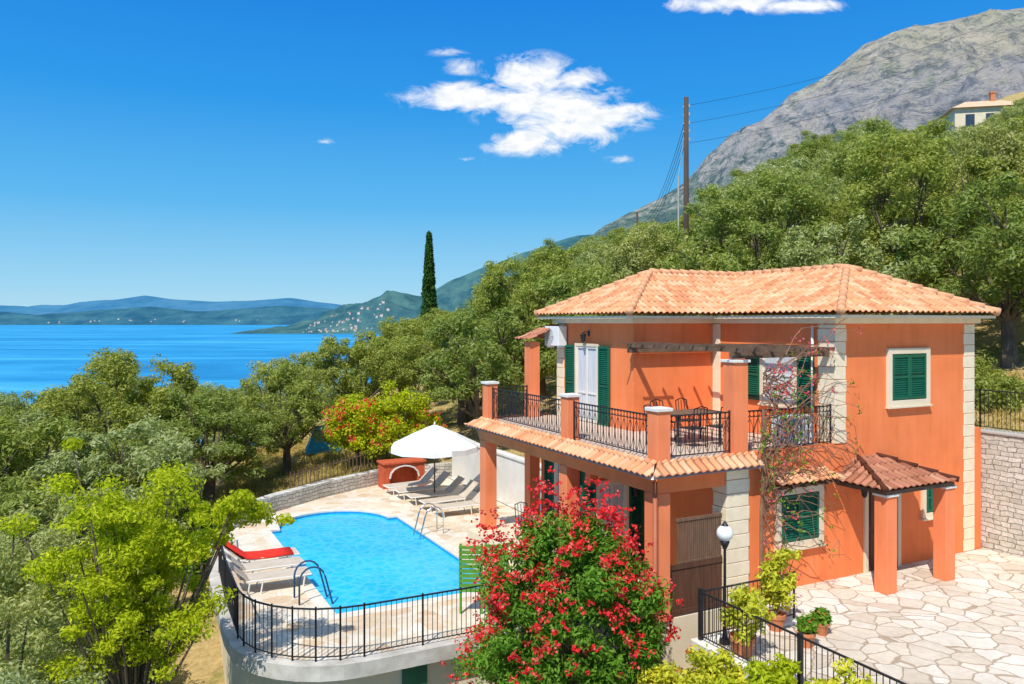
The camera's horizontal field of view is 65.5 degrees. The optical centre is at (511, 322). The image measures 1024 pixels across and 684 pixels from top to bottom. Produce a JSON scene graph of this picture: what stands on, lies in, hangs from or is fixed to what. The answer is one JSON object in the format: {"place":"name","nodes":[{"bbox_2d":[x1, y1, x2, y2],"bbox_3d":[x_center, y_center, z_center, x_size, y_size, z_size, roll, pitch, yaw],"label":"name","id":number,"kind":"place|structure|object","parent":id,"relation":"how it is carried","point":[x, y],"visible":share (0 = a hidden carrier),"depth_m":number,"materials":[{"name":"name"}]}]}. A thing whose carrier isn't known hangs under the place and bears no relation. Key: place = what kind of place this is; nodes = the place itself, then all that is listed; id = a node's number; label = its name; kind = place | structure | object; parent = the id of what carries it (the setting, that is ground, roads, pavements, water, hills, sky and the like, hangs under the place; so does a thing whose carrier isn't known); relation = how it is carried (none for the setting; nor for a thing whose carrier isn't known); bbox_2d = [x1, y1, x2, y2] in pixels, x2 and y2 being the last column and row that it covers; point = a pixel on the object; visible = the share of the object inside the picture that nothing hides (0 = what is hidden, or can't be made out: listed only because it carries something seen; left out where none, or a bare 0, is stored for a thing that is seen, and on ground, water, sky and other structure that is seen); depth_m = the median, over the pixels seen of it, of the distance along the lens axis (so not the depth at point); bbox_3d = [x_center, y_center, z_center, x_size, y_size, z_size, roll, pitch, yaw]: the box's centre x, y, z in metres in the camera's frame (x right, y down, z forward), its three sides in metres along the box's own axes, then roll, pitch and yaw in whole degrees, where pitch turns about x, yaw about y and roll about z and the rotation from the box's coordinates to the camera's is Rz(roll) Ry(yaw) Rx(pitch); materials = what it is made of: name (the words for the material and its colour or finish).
{"place":"outdoors","nodes":[
{"label":"outdoors","id":0,"kind":"place"},
{"bbox_2d":[0,306,334,324],"bbox_3d":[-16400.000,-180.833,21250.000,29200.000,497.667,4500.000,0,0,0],"label":"coast hills","id":1,"kind":"structure","parent":0,"point":[279,315],"depth_m":19598.26,"materials":[{"name":"blue"}]},
{"bbox_2d":[0,295,341,314],"bbox_3d":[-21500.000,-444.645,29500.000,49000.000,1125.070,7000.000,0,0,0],"label":"coast hills","id":2,"kind":"structure","parent":0,"point":[152,301],"depth_m":28865.29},
{"bbox_2d":[0,325,382,444],"bbox_3d":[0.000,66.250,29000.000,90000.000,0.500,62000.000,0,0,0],"label":"sea","id":3,"kind":"structure","parent":0,"point":[34,358],"depth_m":2000.24,"materials":[{"name":"liquid"}]},
{"bbox_2d":[223,477,531,659],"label":"pool terrace","id":4,"kind":"structure","parent":0,"point":[457,525],"depth_m":18.15,"materials":[{"name":"stone"}]},
{"bbox_2d":[223,545,299,569],"bbox_3d":[-6.717,6.080,21.126,2.024,0.847,0.658,0,0,-27],"label":"sun lounger","id":5,"kind":"object","parent":4,"relation":"on","point":[294,550],"visible":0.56,"depth_m":20.81,"materials":[{"name":"beige fabric"}]},
{"bbox_2d":[216,540,293,559],"bbox_3d":[-6.828,5.871,21.093,1.915,0.652,0.730,0,0,-27],"label":"beach towel","id":6,"kind":"object","parent":5,"relation":"on","point":[271,553],"visible":0.69,"depth_m":21.03,"materials":[{"name":"red fabric"}]},
{"bbox_2d":[219,547,305,583],"bbox_3d":[-6.335,6.080,20.266,2.024,0.847,0.658,0,0,-29],"label":"sun lounger","id":7,"kind":"object","parent":4,"relation":"on","point":[270,564],"visible":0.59,"depth_m":20.26,"materials":[{"name":"beige fabric"}]},
{"bbox_2d":[222,556,311,595],"bbox_3d":[-5.966,6.080,19.433,2.024,0.847,0.658,0,0,-27],"label":"sun lounger","id":8,"kind":"object","parent":4,"relation":"on","point":[256,577],"visible":0.92,"depth_m":19.38,"materials":[{"name":"plastic"}]},
{"bbox_2d":[258,508,514,621],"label":"swimming pool","id":9,"kind":"structure","parent":4,"relation":"in","point":[358,556],"depth_m":22.20,"materials":[{"name":"liquid"}]},
{"bbox_2d":[293,560,333,604],"bbox_3d":[-4.643,6.312,18.704,0.850,1.339,0.581,0,0,-27],"label":"pool handrail","id":10,"kind":"object","parent":9,"relation":"attached to","point":[310,567],"visible":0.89,"depth_m":18.61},
{"bbox_2d":[377,457,425,489],"bbox_3d":[-4.383,5.985,31.619,1.800,1.030,0.820,0,0,-27],"label":"barbecue oven","id":11,"kind":"object","parent":4,"relation":"on","point":[398,470],"visible":0.92,"depth_m":31.54,"materials":[{"name":"orange paint"}]},
{"bbox_2d":[218,529,594,661],"bbox_3d":[-4.459,5.950,18.140,11.634,1.040,5.156,0,0,27],"label":"pool terrace railing","id":12,"kind":"object","parent":4,"relation":"on","point":[228,581],"visible":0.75,"depth_m":15.80,"materials":[{"name":"black metal"}]},
{"bbox_2d":[383,466,437,494],"bbox_3d":[-3.888,6.080,30.522,2.024,0.847,0.658,0,0,-30],"label":"sun lounger","id":13,"kind":"object","parent":4,"relation":"on","point":[426,476],"visible":0.83,"depth_m":30.57,"materials":[{"name":"white paint"}]},
{"bbox_2d":[393,470,450,500],"bbox_3d":[-3.351,6.080,29.688,2.024,0.847,0.658,0,0,-27],"label":"sun lounger","id":14,"kind":"object","parent":4,"relation":"on","point":[441,478],"visible":0.84,"depth_m":29.70,"materials":[{"name":"plastic"}]},
{"bbox_2d":[391,422,477,503],"bbox_3d":[-2.800,5.046,28.800,3.133,2.907,3.133,0,0,-8],"label":"parasol","id":15,"kind":"object","parent":4,"relation":"on","point":[434,441],"visible":0.86,"depth_m":27.91,"materials":[{"name":"white fabric"}]},
{"bbox_2d":[406,475,464,505],"bbox_3d":[-2.769,6.080,28.767,2.024,0.847,0.658,0,0,-24],"label":"sun lounger","id":16,"kind":"object","parent":4,"relation":"on","point":[453,485],"visible":0.88,"depth_m":28.75,"materials":[{"name":"plastic"}]},
{"bbox_2d":[418,479,478,511],"bbox_3d":[-2.216,6.080,27.901,2.024,0.847,0.658,0,0,-29],"label":"sun lounger","id":17,"kind":"object","parent":4,"relation":"on","point":[466,490],"visible":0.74,"depth_m":27.97,"materials":[{"name":"plastic"}]},
{"bbox_2d":[432,492,479,517],"bbox_3d":[-1.676,6.080,27.062,2.024,0.847,0.658,0,0,-27],"label":"sun lounger","id":18,"kind":"object","parent":4,"relation":"on","point":[475,501],"visible":0.74,"depth_m":26.94,"materials":[{"name":"plastic"}]},
{"bbox_2d":[459,543,508,613],"bbox_3d":[-0.629,5.720,17.779,1.100,1.560,0.182,0,0,3],"label":"green slatted screen","id":19,"kind":"object","parent":4,"relation":"on","point":[465,564],"visible":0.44,"depth_m":17.71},
{"bbox_2d":[452,442,540,510],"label":"white garden wall","id":20,"kind":"structure","parent":4,"relation":"on","point":[511,478],"depth_m":28.95,"materials":[{"name":"paint"}]},
{"bbox_2d":[230,234,592,333],"bbox_3d":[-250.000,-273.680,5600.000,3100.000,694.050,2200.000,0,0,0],"label":"coastal hill","id":21,"kind":"structure","parent":0,"point":[452,295],"depth_m":4907.21,"materials":[{"name":"plant"}]},
{"bbox_2d":[0,0,1023,306],"label":"sky","id":22,"kind":"structure","parent":0,"point":[196,150],"materials":[{"name":"blue"}]},
{"bbox_2d":[1,91,1023,683],"bbox_3d":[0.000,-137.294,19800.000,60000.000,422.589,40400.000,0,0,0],"label":"ground","id":23,"kind":"structure","parent":0,"point":[201,663],"depth_m":31.23,"materials":[{"name":"beige soil"}]},
{"bbox_2d":[0,474,88,586],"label":"olive tree","id":24,"kind":"object","parent":23,"relation":"on","point":[17,501],"visible":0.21,"depth_m":23.94,"materials":[{"name":"green plant"}]},
{"bbox_2d":[0,658,107,683],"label":"young olive tree","id":25,"kind":"object","parent":23,"relation":"on","point":[20,680],"visible":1,"depth_m":10.51,"materials":[{"name":"green plant"}]},
{"bbox_2d":[0,508,114,683],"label":"young olive tree","id":26,"kind":"object","parent":23,"relation":"on","point":[24,606],"visible":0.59,"depth_m":14.11,"materials":[{"name":"green plant"}]},
{"bbox_2d":[0,386,130,502],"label":"olive tree","id":27,"kind":"object","parent":23,"relation":"on","point":[28,418],"visible":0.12,"depth_m":34.91,"materials":[{"name":"green plant"}]},
{"bbox_2d":[0,410,141,549],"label":"olive tree","id":28,"kind":"object","parent":23,"relation":"on","point":[14,449],"visible":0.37,"depth_m":28.71,"materials":[{"name":"green plant"}]},
{"bbox_2d":[0,588,172,683],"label":"olive tree","id":29,"kind":"object","parent":23,"relation":"on","point":[16,647],"visible":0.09,"depth_m":17.04,"materials":[{"name":"green plant"}]},
{"bbox_2d":[0,480,189,646],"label":"olive tree","id":30,"kind":"object","parent":23,"relation":"on","point":[32,537],"visible":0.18,"depth_m":21.87,"materials":[{"name":"green plant"}]},
{"bbox_2d":[11,347,213,487],"bbox_3d":[-17.853,5.448,35.442,8.451,8.725,7.329,0,0,6],"label":"olive tree","id":31,"kind":"object","parent":23,"relation":"on","point":[114,372],"visible":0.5,"depth_m":34.47,"materials":[{"name":"green plant"}]},
{"bbox_2d":[27,411,229,535],"bbox_3d":[-13.438,6.831,28.100,6.498,7.008,6.399,0,0,-3],"label":"olive tree","id":32,"kind":"object","parent":23,"relation":"on","point":[143,461],"visible":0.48,"depth_m":27.31,"materials":[{"name":"green plant"}]},
{"bbox_2d":[0,436,295,683],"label":"locust tree","id":33,"kind":"object","parent":23,"relation":"on","point":[153,543],"visible":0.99,"depth_m":13.93,"materials":[{"name":"green plant"}]},
{"bbox_2d":[165,521,216,582],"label":"tree","id":34,"kind":"object","parent":23,"relation":"on","point":[201,565],"visible":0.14,"depth_m":27.08,"materials":[{"name":"green plant"}]},
{"bbox_2d":[172,495,221,535],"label":"tree","id":35,"kind":"object","parent":23,"relation":"on","point":[179,517],"visible":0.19,"depth_m":30.11,"materials":[{"name":"green plant"}]},
{"bbox_2d":[113,386,286,504],"bbox_3d":[-13.214,5.795,34.617,6.629,6.184,7.312,0,0,-13],"label":"olive tree","id":36,"kind":"object","parent":23,"relation":"on","point":[216,412],"visible":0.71,"depth_m":33.81,"materials":[{"name":"green plant"}]},
{"bbox_2d":[226,360,332,475],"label":"olive tree","id":37,"kind":"object","parent":23,"relation":"on","point":[304,398],"visible":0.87,"depth_m":37.16,"materials":[{"name":"green plant"}]},
{"bbox_2d":[246,350,346,429],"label":"olive tree","id":38,"kind":"object","parent":23,"relation":"on","point":[303,359],"visible":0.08,"depth_m":55.63,"materials":[{"name":"green plant"}]},
{"bbox_2d":[305,426,342,453],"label":"garden tent","id":39,"kind":"object","parent":23,"relation":"on","point":[312,447],"visible":0.37,"depth_m":40.37,"materials":[{"name":"blue fabric"}]},
{"bbox_2d":[233,462,451,527],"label":"stone parapet","id":40,"kind":"structure","parent":23,"relation":"on","point":[291,497],"depth_m":29.65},
{"bbox_2d":[290,449,394,488],"bbox_3d":[-7.300,6.500,35.300,4.915,2.295,0.035,0,0,-19],"label":"wooden fence","id":41,"kind":"object","parent":23,"relation":"on","point":[329,464],"visible":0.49,"depth_m":35.12,"materials":[{"name":"brown wood"}]},
{"bbox_2d":[321,391,380,469],"bbox_3d":[-7.191,5.331,36.310,2.985,4.413,3.328,0,0,0],"label":"flowering bougainvillea","id":42,"kind":"object","parent":23,"relation":"on","point":[342,424],"visible":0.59,"depth_m":35.55,"materials":[{"name":"green plant"}]},
{"bbox_2d":[306,334,411,406],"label":"olive tree","id":43,"kind":"object","parent":23,"relation":"on","point":[325,354],"visible":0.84,"depth_m":42.22,"materials":[{"name":"green plant"}]},
{"bbox_2d":[347,316,440,411],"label":"olive tree","id":44,"kind":"object","parent":23,"relation":"on","point":[413,328],"visible":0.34,"depth_m":45.78,"materials":[{"name":"green plant"}]},
{"bbox_2d":[348,379,447,458],"bbox_3d":[-4.926,4.873,34.523,4.208,4.860,3.347,0,0,0],"label":"flowering bougainvillea","id":45,"kind":"object","parent":23,"relation":"on","point":[391,425],"visible":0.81,"depth_m":34.27,"materials":[{"name":"green plant"}]},
{"bbox_2d":[209,476,594,683],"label":"terrace retaining wall","id":46,"kind":"structure","parent":23,"relation":"on","point":[415,664],"depth_m":15.70,"materials":[{"name":"white concrete"}]},
{"bbox_2d":[402,664,426,683],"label":"door","id":47,"kind":"structure","parent":46,"relation":"in","point":[417,674],"depth_m":15.89,"materials":[{"name":"green paint"}]},
{"bbox_2d":[420,230,437,319],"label":"cypress tree","id":48,"kind":"object","parent":23,"relation":"on","point":[428,294],"visible":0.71,"depth_m":59.73,"materials":[{"name":"green plant"}]},
{"bbox_2d":[372,310,524,424],"bbox_3d":[-2.463,2.605,40.509,7.643,6.569,6.902,0,0,-35],"label":"olive tree","id":49,"kind":"object","parent":23,"relation":"on","point":[413,355],"visible":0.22,"depth_m":39.98,"materials":[{"name":"green plant"}]},
{"bbox_2d":[417,302,557,440],"bbox_3d":[-1.021,2.892,35.671,5.736,7.794,6.440,0,0,-39],"label":"olive tree","id":50,"kind":"object","parent":23,"relation":"on","point":[490,350],"visible":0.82,"depth_m":34.84,"materials":[{"name":"green plant"}]},
{"bbox_2d":[464,245,613,400],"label":"olive tree","id":51,"kind":"object","parent":23,"relation":"on","point":[508,291],"visible":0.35,"depth_m":40.24,"materials":[{"name":"green plant"}]},
{"bbox_2d":[440,466,692,683],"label":"flowering oleander","id":52,"kind":"object","parent":23,"relation":"on","point":[603,591],"visible":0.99,"depth_m":14.44,"materials":[{"name":"green plant"}]},
{"bbox_2d":[503,262,664,373],"bbox_3d":[3.191,1.516,35.595,7.292,8.250,6.696,0,0,-37],"label":"olive tree","id":53,"kind":"object","parent":23,"relation":"on","point":[562,290],"visible":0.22,"depth_m":34.38,"materials":[{"name":"green plant"}]},
{"bbox_2d":[186,368,1023,525],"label":"dry grass","id":54,"kind":"structure","parent":23,"relation":"on","point":[279,483],"depth_m":37.17,"materials":[{"name":"plant"}]},
{"bbox_2d":[581,219,713,315],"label":"olive tree","id":55,"kind":"object","parent":23,"relation":"on","point":[639,252],"visible":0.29,"depth_m":36.86,"materials":[{"name":"green plant"}]},
{"bbox_2d":[607,217,702,279],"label":"olive tree","id":56,"kind":"object","parent":23,"relation":"on","point":[670,226],"visible":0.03,"depth_m":45.42,"materials":[{"name":"green plant"}]},
{"bbox_2d":[636,662,693,683],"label":"garden shrub","id":57,"kind":"object","parent":23,"relation":"on","point":[649,675],"visible":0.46,"depth_m":13.98,"materials":[{"name":"yellow plant"}]},
{"bbox_2d":[683,97,689,259],"bbox_3d":[8.750,-4.064,40.000,0.330,14.471,0.314,0,0,36],"label":"utility pole","id":58,"kind":"object","parent":23,"relation":"on","point":[686,123],"visible":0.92,"depth_m":39.90,"materials":[{"name":"brown wood"}]},
{"bbox_2d":[659,643,748,683],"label":"garden shrub","id":59,"kind":"object","parent":23,"relation":"on","point":[710,672],"visible":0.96,"depth_m":13.29,"materials":[{"name":"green plant"}]},
{"bbox_2d":[646,235,770,315],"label":"olive tree","id":60,"kind":"object","parent":23,"relation":"on","point":[716,261],"visible":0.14,"depth_m":32.96,"materials":[{"name":"green plant"}]},
{"bbox_2d":[464,263,1000,683],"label":"villa","id":61,"kind":"object","parent":23,"relation":"on","point":[911,487],"visible":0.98,"depth_m":19.56,"materials":[{"name":"orange paint"}]},
{"bbox_2d":[545,326,566,347],"bbox_3d":[1.329,0.450,24.440,0.319,0.660,0.840,0,0,-27],"label":"air conditioner","id":62,"kind":"object","parent":61,"relation":"attached to","point":[556,336],"visible":0.99,"depth_m":24.14,"materials":[{"name":"white plastic"}]},
{"bbox_2d":[544,460,583,529],"bbox_3d":[1.594,4.975,23.004,0.090,2.310,2.560,0,0,-27],"label":"terrace door","id":63,"kind":"structure","parent":61,"relation":"in","point":[553,477],"depth_m":23.73,"materials":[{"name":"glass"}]},
{"bbox_2d":[565,343,609,426],"bbox_3d":[2.184,1.765,23.138,0.100,2.290,2.360,0,0,-27],"label":"balcony door","id":64,"kind":"structure","parent":61,"relation":"in","point":[587,366],"depth_m":23.01,"materials":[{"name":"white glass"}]},
{"bbox_2d":[580,480,642,565],"bbox_3d":[2.429,4.975,19.350,1.800,2.310,0.090,0,0,-27],"label":"terrace door","id":65,"kind":"structure","parent":61,"relation":"in","point":[627,498],"depth_m":19.50,"materials":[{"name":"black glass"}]},
{"bbox_2d":[670,408,722,445],"bbox_3d":[4.293,2.525,19.217,1.400,0.750,0.850,0,0,-27],"label":"garden table","id":66,"kind":"object","parent":61,"relation":"on","point":[682,411],"visible":0.4,"depth_m":19.18,"materials":[{"name":"brown wood"}]},
{"bbox_2d":[619,342,834,358],"bbox_3d":[5.189,0.662,19.579,3.334,0.275,4.468,0,0,-27],"label":"pergola","id":67,"kind":"object","parent":61,"relation":"on","point":[765,350],"visible":0.96,"depth_m":18.40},
{"bbox_2d":[745,357,814,409],"bbox_3d":[6.738,1.385,20.153,0.130,1.530,2.290,0,0,-27],"label":"window","id":68,"kind":"structure","parent":61,"relation":"in","point":[756,368],"depth_m":20.10,"materials":[{"name":"green glass"}]},
{"bbox_2d":[772,414,811,447],"bbox_3d":[6.547,2.530,18.580,0.941,0.739,0.358,0,0,-23],"label":"air conditioner","id":69,"kind":"object","parent":61,"relation":"on","point":[797,426],"visible":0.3,"depth_m":18.45,"materials":[{"name":"white plastic"}]},
{"bbox_2d":[773,483,825,553],"bbox_3d":[6.532,4.440,18.063,1.540,1.420,0.130,0,0,-27],"label":"window","id":70,"kind":"structure","parent":61,"relation":"in","point":[792,534],"depth_m":18.05,"materials":[{"name":"green wood"}]},
{"bbox_2d":[756,313,864,616],"bbox_3d":[6.680,3.350,17.642,3.218,7.108,0.759,0,0,-27],"label":"climbing bougainvillea","id":71,"kind":"object","parent":61,"relation":"attached to","point":[764,449],"visible":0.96,"depth_m":17.50,"materials":[{"name":"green plant"}]},
{"bbox_2d":[863,492,900,572],"bbox_3d":[8.992,4.900,19.344,1.290,2.200,0.080,0,0,-27],"label":"door","id":72,"kind":"structure","parent":61,"relation":"in","point":[868,502],"depth_m":19.15,"materials":[{"name":"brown wood"}]},
{"bbox_2d":[885,348,932,408],"bbox_3d":[9.846,1.375,19.753,1.620,1.470,0.130,0,0,-27],"label":"window","id":73,"kind":"structure","parent":61,"relation":"in","point":[908,370],"depth_m":19.72,"materials":[{"name":"green wood"}]},
{"bbox_2d":[920,489,932,520],"bbox_3d":[10.630,4.450,20.152,0.820,1.060,0.130,0,0,-27],"label":"window","id":74,"kind":"structure","parent":61,"relation":"in","point":[926,495],"depth_m":20.01,"materials":[{"name":"green wood"}]},
{"bbox_2d":[691,616,796,683],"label":"patio retaining wall","id":75,"kind":"structure","parent":23,"relation":"on","point":[789,620],"depth_m":14.82,"materials":[{"name":"beige paint"}]},
{"bbox_2d":[698,571,906,683],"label":"patio railing","id":76,"kind":"object","parent":75,"relation":"on","point":[801,638],"visible":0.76,"depth_m":13.73,"materials":[{"name":"black metal"}]},
{"bbox_2d":[693,170,805,244],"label":"olive tree","id":77,"kind":"object","parent":23,"relation":"on","point":[738,180],"visible":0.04,"depth_m":52.21,"materials":[{"name":"green plant"}]},
{"bbox_2d":[648,167,864,315],"bbox_3d":[11.826,-2.074,36.431,9.554,10.303,8.015,0,0,-26],"label":"olive tree","id":78,"kind":"object","parent":23,"relation":"on","point":[733,233],"visible":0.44,"depth_m":34.64,"materials":[{"name":"green plant"}]},
{"bbox_2d":[742,652,815,683],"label":"garden shrub","id":79,"kind":"object","parent":23,"relation":"on","point":[783,671],"visible":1,"depth_m":12.33,"materials":[{"name":"green plant"}]},
{"bbox_2d":[695,153,885,266],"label":"olive tree","id":80,"kind":"object","parent":23,"relation":"on","point":[794,166],"visible":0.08,"depth_m":40.58,"materials":[{"name":"green plant"}]},
{"bbox_2d":[775,129,837,170],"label":"olive tree","id":81,"kind":"object","parent":23,"relation":"on","point":[824,138],"visible":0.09,"depth_m":116.42,"materials":[{"name":"green plant"}]},
{"bbox_2d":[776,139,851,220],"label":"olive tree","id":82,"kind":"object","parent":23,"relation":"on","point":[808,150],"visible":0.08,"depth_m":67.14,"materials":[{"name":"green plant"}]},
{"bbox_2d":[803,657,881,683],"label":"garden shrub","id":83,"kind":"object","parent":23,"relation":"on","point":[845,667],"visible":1,"depth_m":11.50,"materials":[{"name":"yellow plant"}]},
{"bbox_2d":[758,214,940,314],"bbox_3d":[12.978,-0.338,31.520,6.562,7.787,6.540,0,0,9],"label":"olive tree","id":84,"kind":"object","parent":23,"relation":"on","point":[799,251],"visible":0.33,"depth_m":30.49,"materials":[{"name":"green plant"}]},
{"bbox_2d":[808,120,962,217],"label":"olive tree","id":85,"kind":"object","parent":23,"relation":"on","point":[860,133],"visible":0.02,"depth_m":51.81,"materials":[{"name":"green plant"}]},
{"bbox_2d":[799,115,991,255],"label":"olive tree","id":86,"kind":"object","parent":23,"relation":"on","point":[841,167],"visible":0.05,"depth_m":43.10,"materials":[{"name":"green plant"}]},
{"bbox_2d":[803,115,1023,314],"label":"olive tree","id":87,"kind":"object","parent":23,"relation":"on","point":[912,164],"visible":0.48,"depth_m":32.17,"materials":[{"name":"green plant"}]},
{"bbox_2d":[890,170,1023,367],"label":"olive tree","id":88,"kind":"object","parent":23,"relation":"on","point":[1002,286],"visible":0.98,"depth_m":27.76,"materials":[{"name":"green plant"}]},
{"bbox_2d":[901,118,1023,306],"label":"olive tree","id":89,"kind":"object","parent":23,"relation":"on","point":[983,143],"visible":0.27,"depth_m":34.32,"materials":[{"name":"green plant"}]},
{"bbox_2d":[938,91,1012,133],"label":"hillside house","id":90,"kind":"structure","parent":23,"relation":"on","point":[973,114],"depth_m":102.17,"materials":[{"name":"beige paint"}]},
{"bbox_2d":[973,353,1007,380],"bbox_3d":[15.058,2.207,26.179,2.305,2.401,2.544,0,0,-40],"label":"wild shrub","id":91,"kind":"object","parent":23,"relation":"on","point":[982,363],"visible":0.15,"depth_m":26.08,"materials":[{"name":"green plant"}]},
{"bbox_2d":[957,116,1023,200],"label":"olive tree","id":92,"kind":"object","parent":23,"relation":"on","point":[1022,120],"visible":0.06,"depth_m":36.23,"materials":[{"name":"green plant"}]},
{"bbox_2d":[974,374,1023,413],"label":"wild shrub","id":93,"kind":"object","parent":23,"relation":"on","point":[1010,384],"visible":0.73,"depth_m":23.45,"materials":[{"name":"green plant"}]},
{"bbox_2d":[981,428,1023,557],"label":"stone retaining wall","id":94,"kind":"structure","parent":23,"relation":"on","point":[1002,491],"depth_m":20.73,"materials":[{"name":"beige stone"}]},
{"bbox_2d":[975,388,1023,431],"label":"terrace railing","id":95,"kind":"object","parent":94,"relation":"on","point":[980,390],"visible":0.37,"depth_m":20.95,"materials":[{"name":"black metal"}]},
{"bbox_2d":[993,97,1023,126],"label":"olive tree","id":96,"kind":"object","parent":23,"relation":"on","point":[1017,110],"visible":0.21,"depth_m":62.69,"materials":[{"name":"green plant"}]},
{"bbox_2d":[308,8,1023,369],"bbox_3d":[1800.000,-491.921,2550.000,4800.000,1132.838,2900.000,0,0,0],"label":"mountain","id":97,"kind":"structure","parent":0,"point":[942,44],"depth_m":2295.35,"materials":[{"name":"stone"}]},
{"bbox_2d":[718,548,1023,683],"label":"patio","id":98,"kind":"structure","parent":0,"point":[922,625],"depth_m":15.76,"materials":[{"name":"stone"}]},
{"bbox_2d":[716,521,732,644],"bbox_3d":[3.977,4.855,14.881,0.310,2.290,0.310,0,0,-27],"label":"garden lamp","id":99,"kind":"object","parent":98,"relation":"on","point":[724,532],"visible":0.99,"depth_m":14.84,"materials":[{"name":"black metal"}]},
{"bbox_2d":[717,582,775,658],"bbox_3d":[4.226,5.351,14.178,0.966,1.297,1.216,0,0,0],"label":"potted plant","id":100,"kind":"object","parent":98,"relation":"on","point":[745,600],"visible":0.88,"depth_m":14.20,"materials":[{"name":"green plant"}]},
{"bbox_2d":[754,547,801,631],"bbox_3d":[5.192,5.191,15.569,0.882,1.618,0.731,0,0,32],"label":"potted plant","id":101,"kind":"object","parent":98,"relation":"on","point":[776,590],"visible":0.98,"depth_m":15.46,"materials":[{"name":"green plant"}]},
{"bbox_2d":[795,612,819,648],"bbox_3d":[5.493,5.690,14.752,0.453,0.619,0.530,0,0,-25],"label":"potted plant","id":102,"kind":"object","parent":98,"relation":"on","point":[807,625],"visible":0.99,"depth_m":14.65,"materials":[{"name":"green plant"}]},
{"bbox_2d":[809,605,832,635],"bbox_3d":[5.947,5.732,15.319,0.451,0.536,0.378,0,0,41],"label":"potted plant","id":103,"kind":"object","parent":98,"relation":"on","point":[822,614],"visible":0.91,"depth_m":15.21,"materials":[{"name":"green plant"}]},
{"bbox_2d":[973,373,1023,432],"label":"grass terrace","id":104,"kind":"structure","parent":0,"point":[1003,424],"depth_m":22.83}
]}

